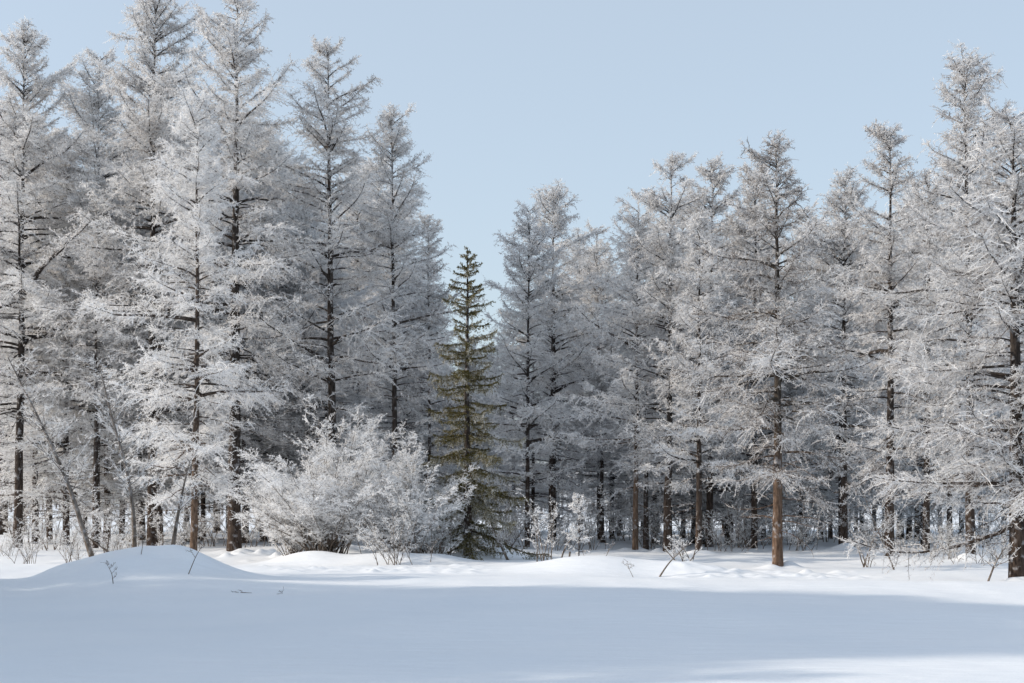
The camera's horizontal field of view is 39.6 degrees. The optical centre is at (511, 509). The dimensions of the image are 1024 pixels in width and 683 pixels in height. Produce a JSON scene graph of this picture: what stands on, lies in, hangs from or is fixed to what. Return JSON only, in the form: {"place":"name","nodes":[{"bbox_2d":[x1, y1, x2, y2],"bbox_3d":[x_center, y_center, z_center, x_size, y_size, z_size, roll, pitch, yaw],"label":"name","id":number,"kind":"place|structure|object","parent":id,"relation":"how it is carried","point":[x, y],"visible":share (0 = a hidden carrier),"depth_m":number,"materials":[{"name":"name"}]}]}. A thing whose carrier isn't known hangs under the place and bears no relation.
{"place":"outdoors","nodes":[
{"label":"outdoors","id":0,"kind":"place"},
{"bbox_2d":[0,504,1023,682],"bbox_3d":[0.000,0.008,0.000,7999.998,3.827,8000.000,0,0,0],"label":"ground","id":1,"kind":"structure","parent":0,"point":[829,612],"depth_m":22.19,"materials":[{"name":"white snow"}]},
{"bbox_2d":[0,110,42,534],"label":"larch tree","id":2,"kind":"object","parent":1,"relation":"on","point":[12,176],"visible":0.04,"depth_m":83.52,"materials":[{"name":"white plant"}]},
{"bbox_2d":[0,488,52,543],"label":"frosted shrub","id":3,"kind":"object","parent":1,"relation":"on","point":[7,523],"visible":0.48,"depth_m":66.91,"materials":[{"name":"white plant"}]},
{"bbox_2d":[0,510,53,563],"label":"frosted shrub","id":4,"kind":"object","parent":1,"relation":"on","point":[33,546],"visible":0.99,"depth_m":46.76,"materials":[{"name":"white plant"}]},
{"bbox_2d":[0,143,59,542],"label":"larch tree","id":5,"kind":"object","parent":1,"relation":"on","point":[35,503],"visible":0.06,"depth_m":67.45,"materials":[{"name":"white plant"}]},
{"bbox_2d":[6,347,101,556],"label":"young tree","id":6,"kind":"object","parent":1,"relation":"on","point":[77,512],"visible":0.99,"depth_m":35.47,"materials":[{"name":"white plant"}]},
{"bbox_2d":[0,193,117,527],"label":"larch tree","id":7,"kind":"object","parent":1,"relation":"on","point":[10,457],"visible":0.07,"depth_m":69.69,"materials":[{"name":"white plant"}]},
{"bbox_2d":[0,147,122,541],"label":"larch tree","id":8,"kind":"object","parent":1,"relation":"on","point":[29,484],"visible":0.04,"depth_m":69.09,"materials":[{"name":"white plant"}]},
{"bbox_2d":[19,477,104,550],"bbox_3d":[-18.590,0.232,58.772,3.736,3.185,2.529,0,0,-31],"label":"frosted shrub","id":9,"kind":"object","parent":1,"relation":"on","point":[64,510],"visible":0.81,"depth_m":58.29,"materials":[{"name":"white plant"}]},
{"bbox_2d":[49,519,87,562],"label":"frosted shrub","id":10,"kind":"object","parent":1,"relation":"on","point":[73,549],"visible":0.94,"depth_m":43.77,"materials":[{"name":"white plant"}]},
{"bbox_2d":[0,150,147,545],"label":"larch tree","id":11,"kind":"object","parent":1,"relation":"on","point":[64,446],"visible":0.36,"depth_m":63.31,"materials":[{"name":"white plant"}]},
{"bbox_2d":[0,15,162,547],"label":"larch tree","id":12,"kind":"object","parent":1,"relation":"on","point":[23,151],"visible":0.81,"depth_m":61.45,"materials":[{"name":"white plant"}]},
{"bbox_2d":[0,45,183,544],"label":"larch tree","id":13,"kind":"object","parent":1,"relation":"on","point":[93,105],"visible":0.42,"depth_m":63.14,"materials":[{"name":"white plant"}]},
{"bbox_2d":[44,198,147,547],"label":"larch tree","id":14,"kind":"object","parent":1,"relation":"on","point":[99,278],"visible":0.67,"depth_m":60.26,"materials":[{"name":"white plant"}]},
{"bbox_2d":[82,493,131,553],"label":"frosted shrub","id":15,"kind":"object","parent":1,"relation":"on","point":[116,537],"visible":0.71,"depth_m":46.95,"materials":[{"name":"white plant"}]},
{"bbox_2d":[0,97,216,539],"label":"larch tree","id":16,"kind":"object","parent":1,"relation":"on","point":[141,510],"visible":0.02,"depth_m":73.13,"materials":[{"name":"white plant"}]},
{"bbox_2d":[14,151,207,542],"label":"larch tree","id":17,"kind":"object","parent":1,"relation":"on","point":[112,469],"visible":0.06,"depth_m":67.32,"materials":[{"name":"white plant"}]},
{"bbox_2d":[16,145,208,542],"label":"larch tree","id":18,"kind":"object","parent":1,"relation":"on","point":[108,492],"visible":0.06,"depth_m":66.47,"materials":[{"name":"white plant"}]},
{"bbox_2d":[70,349,163,546],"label":"young tree","id":19,"kind":"object","parent":1,"relation":"on","point":[113,426],"visible":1,"depth_m":35.48,"materials":[{"name":"white plant"}]},
{"bbox_2d":[114,496,161,547],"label":"frosted shrub","id":20,"kind":"object","parent":1,"relation":"on","point":[137,529],"visible":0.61,"depth_m":57.86,"materials":[{"name":"white plant"}]},
{"bbox_2d":[30,0,288,545],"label":"larch tree","id":21,"kind":"object","parent":1,"relation":"on","point":[148,123],"visible":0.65,"depth_m":59.44,"materials":[{"name":"white plant"}]},
{"bbox_2d":[154,442,203,544],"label":"young tree","id":22,"kind":"object","parent":1,"relation":"on","point":[179,509],"visible":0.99,"depth_m":34.77,"materials":[{"name":"white plant"}]},
{"bbox_2d":[80,187,281,542],"bbox_3d":[-15.749,-6.948,65.204,8.104,17.439,8.762,0,0,-43],"label":"larch tree","id":23,"kind":"object","parent":1,"relation":"on","point":[135,471],"visible":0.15,"depth_m":64.75,"materials":[{"name":"white plant"}]},
{"bbox_2d":[76,85,296,550],"bbox_3d":[-11.164,-6.439,50.350,6.994,16.760,8.078,0,0,0],"label":"larch tree","id":24,"kind":"object","parent":1,"relation":"on","point":[203,179],"visible":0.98,"depth_m":49.74,"materials":[{"name":"white plant"}]},
{"bbox_2d":[116,119,256,538],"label":"larch tree","id":25,"kind":"object","parent":1,"relation":"on","point":[190,145],"visible":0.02,"depth_m":72.21,"materials":[{"name":"white plant"}]},
{"bbox_2d":[158,489,224,546],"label":"frosted shrub","id":26,"kind":"object","parent":1,"relation":"on","point":[188,514],"visible":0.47,"depth_m":60.18,"materials":[{"name":"white plant"}]},
{"bbox_2d":[157,480,226,546],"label":"frosted shrub","id":27,"kind":"object","parent":1,"relation":"on","point":[211,537],"visible":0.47,"depth_m":61.67,"materials":[{"name":"white plant"}]},
{"bbox_2d":[73,0,337,551],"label":"larch tree","id":28,"kind":"object","parent":1,"relation":"on","point":[232,53],"visible":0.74,"depth_m":55.57,"materials":[{"name":"white plant"}]},
{"bbox_2d":[119,95,356,542],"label":"larch tree","id":29,"kind":"object","parent":1,"relation":"on","point":[243,447],"visible":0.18,"depth_m":65.23,"materials":[{"name":"white plant"}]},
{"bbox_2d":[205,504,279,547],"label":"frosted shrub","id":30,"kind":"object","parent":1,"relation":"on","point":[245,535],"visible":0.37,"depth_m":59.61,"materials":[{"name":"white plant"}]},
{"bbox_2d":[156,133,365,541],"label":"larch tree","id":31,"kind":"object","parent":1,"relation":"on","point":[257,412],"visible":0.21,"depth_m":65.34,"materials":[{"name":"white plant"}]},
{"bbox_2d":[168,128,361,541],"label":"larch tree","id":32,"kind":"object","parent":1,"relation":"on","point":[261,534],"visible":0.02,"depth_m":71.00,"materials":[{"name":"white plant"}]},
{"bbox_2d":[242,461,340,555],"bbox_3d":[-7.089,0.120,46.972,3.185,3.466,3.085,0,0,39],"label":"frosted shrub","id":33,"kind":"object","parent":1,"relation":"on","point":[295,545],"visible":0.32,"depth_m":46.69,"materials":[{"name":"white plant"}]},
{"bbox_2d":[219,219,364,540],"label":"larch tree","id":34,"kind":"object","parent":1,"relation":"on","point":[267,442],"visible":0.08,"depth_m":66.03,"materials":[{"name":"white plant"}]},
{"bbox_2d":[213,394,427,553],"bbox_3d":[-6.262,-0.964,46.537,7.140,5.601,7.296,0,0,0],"label":"frosted shrub","id":35,"kind":"object","parent":1,"relation":"on","point":[328,507],"visible":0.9,"depth_m":45.55,"materials":[{"name":"white plant"}]},
{"bbox_2d":[227,177,419,488],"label":"larch tree","id":36,"kind":"object","parent":1,"relation":"on","point":[358,293],"visible":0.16,"depth_m":66.31,"materials":[{"name":"white plant"}]},
{"bbox_2d":[246,224,417,490],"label":"larch tree","id":37,"kind":"object","parent":1,"relation":"on","point":[324,391],"visible":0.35,"depth_m":64.35,"materials":[{"name":"white plant"}]},
{"bbox_2d":[238,34,428,547],"bbox_3d":[-7.390,-8.789,57.937,7.999,21.325,9.197,0,0,0],"label":"larch tree","id":38,"kind":"object","parent":1,"relation":"on","point":[332,137],"visible":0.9,"depth_m":57.54,"materials":[{"name":"white plant"}]},
{"bbox_2d":[312,167,408,534],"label":"larch tree","id":39,"kind":"object","parent":1,"relation":"on","point":[348,215],"visible":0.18,"depth_m":82.21,"materials":[{"name":"white plant"}]},
{"bbox_2d":[350,509,417,565],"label":"frosted shrub","id":40,"kind":"object","parent":1,"relation":"on","point":[374,545],"visible":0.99,"depth_m":42.98,"materials":[{"name":"white plant"}]},
{"bbox_2d":[294,153,475,490],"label":"larch tree","id":41,"kind":"object","parent":1,"relation":"on","point":[371,166],"visible":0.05,"depth_m":88.27,"materials":[{"name":"white plant"}]},
{"bbox_2d":[302,281,489,533],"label":"larch tree","id":42,"kind":"object","parent":1,"relation":"on","point":[409,421],"visible":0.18,"depth_m":68.14,"materials":[{"name":"white plant"}]},
{"bbox_2d":[318,102,487,543],"bbox_3d":[-4.900,-7.727,59.313,6.774,19.098,6.200,0,0,-19],"label":"larch tree","id":43,"kind":"object","parent":1,"relation":"on","point":[394,140],"visible":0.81,"depth_m":59.64,"materials":[{"name":"white plant"}]},
{"bbox_2d":[327,430,479,553],"bbox_3d":[-3.456,-0.405,45.411,4.898,4.276,5.109,0,0,0],"label":"frosted shrub","id":44,"kind":"object","parent":1,"relation":"on","point":[404,499],"visible":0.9,"depth_m":44.88,"materials":[{"name":"white plant"}]},
{"bbox_2d":[334,183,482,482],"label":"larch tree","id":45,"kind":"object","parent":1,"relation":"on","point":[404,248],"visible":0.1,"depth_m":85.16,"materials":[{"name":"white plant"}]},
{"bbox_2d":[386,212,471,505],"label":"larch tree","id":46,"kind":"object","parent":1,"relation":"on","point":[429,302],"visible":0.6,"depth_m":65.77,"materials":[{"name":"white plant"}]},
{"bbox_2d":[396,494,479,554],"bbox_3d":[-2.528,0.476,46.337,3.026,2.553,2.374,0,0,0],"label":"frosted shrub","id":47,"kind":"object","parent":1,"relation":"on","point":[447,533],"visible":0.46,"depth_m":45.88,"materials":[{"name":"white plant"}]},
{"bbox_2d":[386,386,513,527],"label":"larch tree","id":48,"kind":"object","parent":1,"relation":"on","point":[442,434],"visible":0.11,"depth_m":82.62,"materials":[{"name":"white plant"}]},
{"bbox_2d":[420,335,518,506],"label":"larch tree","id":49,"kind":"object","parent":1,"relation":"on","point":[471,368],"visible":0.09,"depth_m":88.10,"materials":[{"name":"white plant"}]},
{"bbox_2d":[404,246,550,560],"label":"spruce tree","id":50,"kind":"object","parent":1,"relation":"on","point":[467,545],"visible":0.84,"depth_m":47.30,"materials":[{"name":"green plant"}]},
{"bbox_2d":[8,434,999,514],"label":"wood","id":51,"kind":"object","parent":1,"relation":"on","point":[222,512],"visible":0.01,"depth_m":254.13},
{"bbox_2d":[463,462,558,548],"bbox_3d":[0.159,-0.125,60.954,4.484,3.922,2.654,0,0,33],"label":"frosted shrub","id":52,"kind":"object","parent":1,"relation":"on","point":[513,519],"visible":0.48,"depth_m":61.24,"materials":[{"name":"white plant"}]},
{"bbox_2d":[456,322,574,523],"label":"larch tree","id":53,"kind":"object","parent":1,"relation":"on","point":[508,332],"visible":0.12,"depth_m":85.02,"materials":[{"name":"white plant"}]},
{"bbox_2d":[472,299,597,541],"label":"larch tree","id":54,"kind":"object","parent":1,"relation":"on","point":[534,492],"visible":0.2,"depth_m":70.20,"materials":[{"name":"white plant"}]},
{"bbox_2d":[443,198,630,546],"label":"larch tree","id":55,"kind":"object","parent":1,"relation":"on","point":[530,262],"visible":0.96,"depth_m":61.65,"materials":[{"name":"white plant"}]},
{"bbox_2d":[515,493,558,561],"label":"frosted shrub","id":56,"kind":"object","parent":1,"relation":"on","point":[538,530],"visible":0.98,"depth_m":41.97,"materials":[{"name":"white plant"}]},
{"bbox_2d":[532,509,588,550],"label":"frosted shrub","id":57,"kind":"object","parent":1,"relation":"on","point":[565,521],"visible":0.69,"depth_m":57.97,"materials":[{"name":"white plant"}]},
{"bbox_2d":[492,178,631,542],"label":"larch tree","id":58,"kind":"object","parent":1,"relation":"on","point":[554,194],"visible":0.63,"depth_m":65.74,"materials":[{"name":"white plant"}]},
{"bbox_2d":[508,279,622,532],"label":"larch tree","id":59,"kind":"object","parent":1,"relation":"on","point":[557,347],"visible":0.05,"depth_m":88.91,"materials":[{"name":"white plant"}]},
{"bbox_2d":[510,218,633,539],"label":"larch tree","id":60,"kind":"object","parent":1,"relation":"on","point":[605,264],"visible":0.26,"depth_m":71.63,"materials":[{"name":"white plant"}]},
{"bbox_2d":[561,493,592,555],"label":"larch sapling","id":61,"kind":"object","parent":1,"relation":"on","point":[580,501],"visible":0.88,"depth_m":42.44,"materials":[{"name":"white plant"}]},
{"bbox_2d":[529,226,631,531],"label":"larch tree","id":62,"kind":"object","parent":1,"relation":"on","point":[580,260],"visible":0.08,"depth_m":97.66,"materials":[{"name":"white plant"}]},
{"bbox_2d":[548,482,616,549],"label":"frosted shrub","id":63,"kind":"object","parent":1,"relation":"on","point":[590,529],"visible":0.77,"depth_m":59.78,"materials":[{"name":"white plant"}]},
{"bbox_2d":[536,365,634,542],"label":"larch tree","id":64,"kind":"object","parent":1,"relation":"on","point":[602,468],"visible":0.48,"depth_m":65.94,"materials":[{"name":"white plant"}]},
{"bbox_2d":[545,330,663,538],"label":"larch tree","id":65,"kind":"object","parent":1,"relation":"on","point":[593,481],"visible":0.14,"depth_m":72.56,"materials":[{"name":"white plant"}]},
{"bbox_2d":[560,191,705,549],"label":"larch tree","id":66,"kind":"object","parent":1,"relation":"on","point":[606,328],"visible":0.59,"depth_m":58.73,"materials":[{"name":"white plant"}]},
{"bbox_2d":[614,499,662,548],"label":"frosted shrub","id":67,"kind":"object","parent":1,"relation":"on","point":[641,534],"visible":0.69,"depth_m":61.88,"materials":[{"name":"white plant"}]},
{"bbox_2d":[621,470,681,544],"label":"frosted shrub","id":68,"kind":"object","parent":1,"relation":"on","point":[658,527],"visible":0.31,"depth_m":65.53,"materials":[{"name":"white plant"}]},
{"bbox_2d":[593,349,723,549],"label":"larch tree","id":69,"kind":"object","parent":1,"relation":"on","point":[646,522],"visible":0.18,"depth_m":61.01,"materials":[{"name":"white plant"}]},
{"bbox_2d":[578,319,740,542],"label":"larch tree","id":70,"kind":"object","parent":1,"relation":"on","point":[621,508],"visible":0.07,"depth_m":67.35,"materials":[{"name":"white plant"}]},
{"bbox_2d":[564,151,763,551],"bbox_3d":[6.460,-6.242,57.051,7.369,16.414,6.606,0,0,37],"label":"larch tree","id":71,"kind":"object","parent":1,"relation":"on","point":[659,248],"visible":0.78,"depth_m":56.70,"materials":[{"name":"white plant"}]},
{"bbox_2d":[586,227,771,543],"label":"larch tree","id":72,"kind":"object","parent":1,"relation":"on","point":[716,244],"visible":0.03,"depth_m":66.78,"materials":[{"name":"white plant"}]},
{"bbox_2d":[600,240,772,530],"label":"larch tree","id":73,"kind":"object","parent":1,"relation":"on","point":[662,476],"visible":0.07,"depth_m":63.80,"materials":[{"name":"white plant"}]},
{"bbox_2d":[659,500,726,545],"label":"frosted shrub","id":74,"kind":"object","parent":1,"relation":"on","point":[693,530],"visible":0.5,"depth_m":64.01,"materials":[{"name":"white plant"}]},
{"bbox_2d":[641,207,768,549],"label":"larch tree","id":75,"kind":"object","parent":1,"relation":"on","point":[699,275],"visible":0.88,"depth_m":53.82,"materials":[{"name":"white plant"}]},
{"bbox_2d":[622,151,812,546],"bbox_3d":[8.492,-6.907,61.970,8.493,17.508,6.888,0,0,39],"label":"larch tree","id":76,"kind":"object","parent":1,"relation":"on","point":[719,181],"visible":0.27,"depth_m":61.81,"materials":[{"name":"white plant"}]},
{"bbox_2d":[617,307,829,544],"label":"larch tree","id":77,"kind":"object","parent":1,"relation":"on","point":[727,528],"visible":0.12,"depth_m":63.99,"materials":[{"name":"white plant"}]},
{"bbox_2d":[702,511,771,551],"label":"frosted shrub","id":78,"kind":"object","parent":1,"relation":"on","point":[715,533],"visible":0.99,"depth_m":58.05,"materials":[{"name":"white plant"}]},
{"bbox_2d":[648,244,841,537],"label":"larch tree","id":79,"kind":"object","parent":1,"relation":"on","point":[763,498],"visible":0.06,"depth_m":66.35,"materials":[{"name":"white plant"}]},
{"bbox_2d":[719,485,784,547],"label":"frosted shrub","id":80,"kind":"object","parent":1,"relation":"on","point":[739,527],"visible":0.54,"depth_m":60.81,"materials":[{"name":"white plant"}]},
{"bbox_2d":[712,482,794,548],"bbox_3d":[10.258,0.244,59.960,3.509,3.070,2.078,0,0,28],"label":"frosted shrub","id":81,"kind":"object","parent":1,"relation":"on","point":[744,537],"visible":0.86,"depth_m":59.99,"materials":[{"name":"white plant"}]},
{"bbox_2d":[677,162,841,547],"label":"larch tree","id":82,"kind":"object","parent":1,"relation":"on","point":[737,230],"visible":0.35,"depth_m":59.74,"materials":[{"name":"white plant"}]},
{"bbox_2d":[671,129,893,566],"bbox_3d":[8.165,-4.564,41.308,6.016,13.112,7.010,0,0,-15],"label":"larch tree","id":83,"kind":"object","parent":1,"relation":"on","point":[775,357],"visible":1,"depth_m":41.47,"materials":[{"name":"white plant"}]},
{"bbox_2d":[744,314,881,543],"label":"larch tree","id":84,"kind":"object","parent":1,"relation":"on","point":[799,390],"visible":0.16,"depth_m":64.19,"materials":[{"name":"white plant"}]},
{"bbox_2d":[783,498,842,550],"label":"frosted shrub","id":85,"kind":"object","parent":1,"relation":"on","point":[792,538],"visible":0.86,"depth_m":57.55,"materials":[{"name":"white plant"}]},
{"bbox_2d":[769,198,860,536],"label":"larch tree","id":86,"kind":"object","parent":1,"relation":"on","point":[802,212],"visible":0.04,"depth_m":78.64,"materials":[{"name":"white plant"}]},
{"bbox_2d":[762,212,916,538],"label":"larch tree","id":87,"kind":"object","parent":1,"relation":"on","point":[806,224],"visible":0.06,"depth_m":72.20,"materials":[{"name":"white plant"}]},
{"bbox_2d":[800,317,886,544],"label":"larch tree","id":88,"kind":"object","parent":1,"relation":"on","point":[840,424],"visible":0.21,"depth_m":61.70,"materials":[{"name":"white plant"}]},
{"bbox_2d":[773,164,938,543],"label":"larch tree","id":89,"kind":"object","parent":1,"relation":"on","point":[836,248],"visible":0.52,"depth_m":57.86,"materials":[{"name":"white plant"}]},
{"bbox_2d":[770,218,959,538],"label":"larch tree","id":90,"kind":"object","parent":1,"relation":"on","point":[830,340],"visible":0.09,"depth_m":66.84,"materials":[{"name":"white plant"}]},
{"bbox_2d":[782,119,965,555],"bbox_3d":[12.396,-5.776,49.333,7.192,15.430,5.940,0,0,22],"label":"larch tree","id":91,"kind":"object","parent":1,"relation":"on","point":[889,142],"visible":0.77,"depth_m":48.86,"materials":[{"name":"white plant"}]},
{"bbox_2d":[856,488,898,569],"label":"young tree","id":92,"kind":"object","parent":1,"relation":"on","point":[882,523],"visible":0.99,"depth_m":39.98,"materials":[{"name":"white plant"}]},
{"bbox_2d":[796,234,964,535],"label":"larch tree","id":93,"kind":"object","parent":1,"relation":"on","point":[907,511],"visible":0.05,"depth_m":71.73,"materials":[{"name":"white plant"}]},
{"bbox_2d":[848,250,923,522],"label":"larch tree","id":94,"kind":"object","parent":1,"relation":"on","point":[887,348],"visible":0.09,"depth_m":61.47,"materials":[{"name":"white plant"}]},
{"bbox_2d":[872,177,943,532],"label":"larch tree","id":95,"kind":"object","parent":1,"relation":"on","point":[896,204],"visible":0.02,"depth_m":90.66,"materials":[{"name":"white plant"}]},
{"bbox_2d":[831,210,1005,544],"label":"larch tree","id":96,"kind":"object","parent":1,"relation":"on","point":[900,500],"visible":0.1,"depth_m":64.38,"materials":[{"name":"white plant"}]},
{"bbox_2d":[834,93,1023,580],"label":"larch tree","id":97,"kind":"object","parent":1,"relation":"on","point":[1001,318],"visible":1,"depth_m":33.87,"materials":[{"name":"white plant"}]},
{"bbox_2d":[855,158,1009,550],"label":"larch tree","id":98,"kind":"object","parent":1,"relation":"on","point":[926,503],"visible":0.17,"depth_m":53.92,"materials":[{"name":"white plant"}]},
{"bbox_2d":[849,41,1023,553],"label":"larch tree","id":99,"kind":"object","parent":1,"relation":"on","point":[962,79],"visible":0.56,"depth_m":45.89,"materials":[{"name":"white plant"}]},
{"bbox_2d":[913,140,1000,536],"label":"larch tree","id":100,"kind":"object","parent":1,"relation":"on","point":[973,192],"visible":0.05,"depth_m":80.64,"materials":[{"name":"white plant"}]},
{"bbox_2d":[896,213,1023,519],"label":"larch tree","id":101,"kind":"object","parent":1,"relation":"on","point":[1007,371],"visible":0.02,"depth_m":70.60,"materials":[{"name":"white plant"}]},
{"bbox_2d":[920,521,1008,563],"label":"frosted shrub","id":102,"kind":"object","parent":1,"relation":"on","point":[987,547],"visible":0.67,"depth_m":44.02,"materials":[{"name":"white plant"}]},
{"bbox_2d":[910,254,1021,545],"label":"larch tree","id":103,"kind":"object","parent":1,"relation":"on","point":[949,513],"visible":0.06,"depth_m":61.19,"materials":[{"name":"white plant"}]},
{"bbox_2d":[944,471,1008,546],"bbox_3d":[20.529,-0.087,60.531,4.484,3.922,2.654,0,0,23],"label":"frosted shrub","id":104,"kind":"object","parent":1,"relation":"on","point":[979,530],"visible":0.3,"depth_m":60.60,"materials":[{"name":"white plant"}]},
{"bbox_2d":[0,0,1023,503],"label":"sky","id":105,"kind":"structure","parent":0,"point":[510,97],"materials":[{"name":"blue"}]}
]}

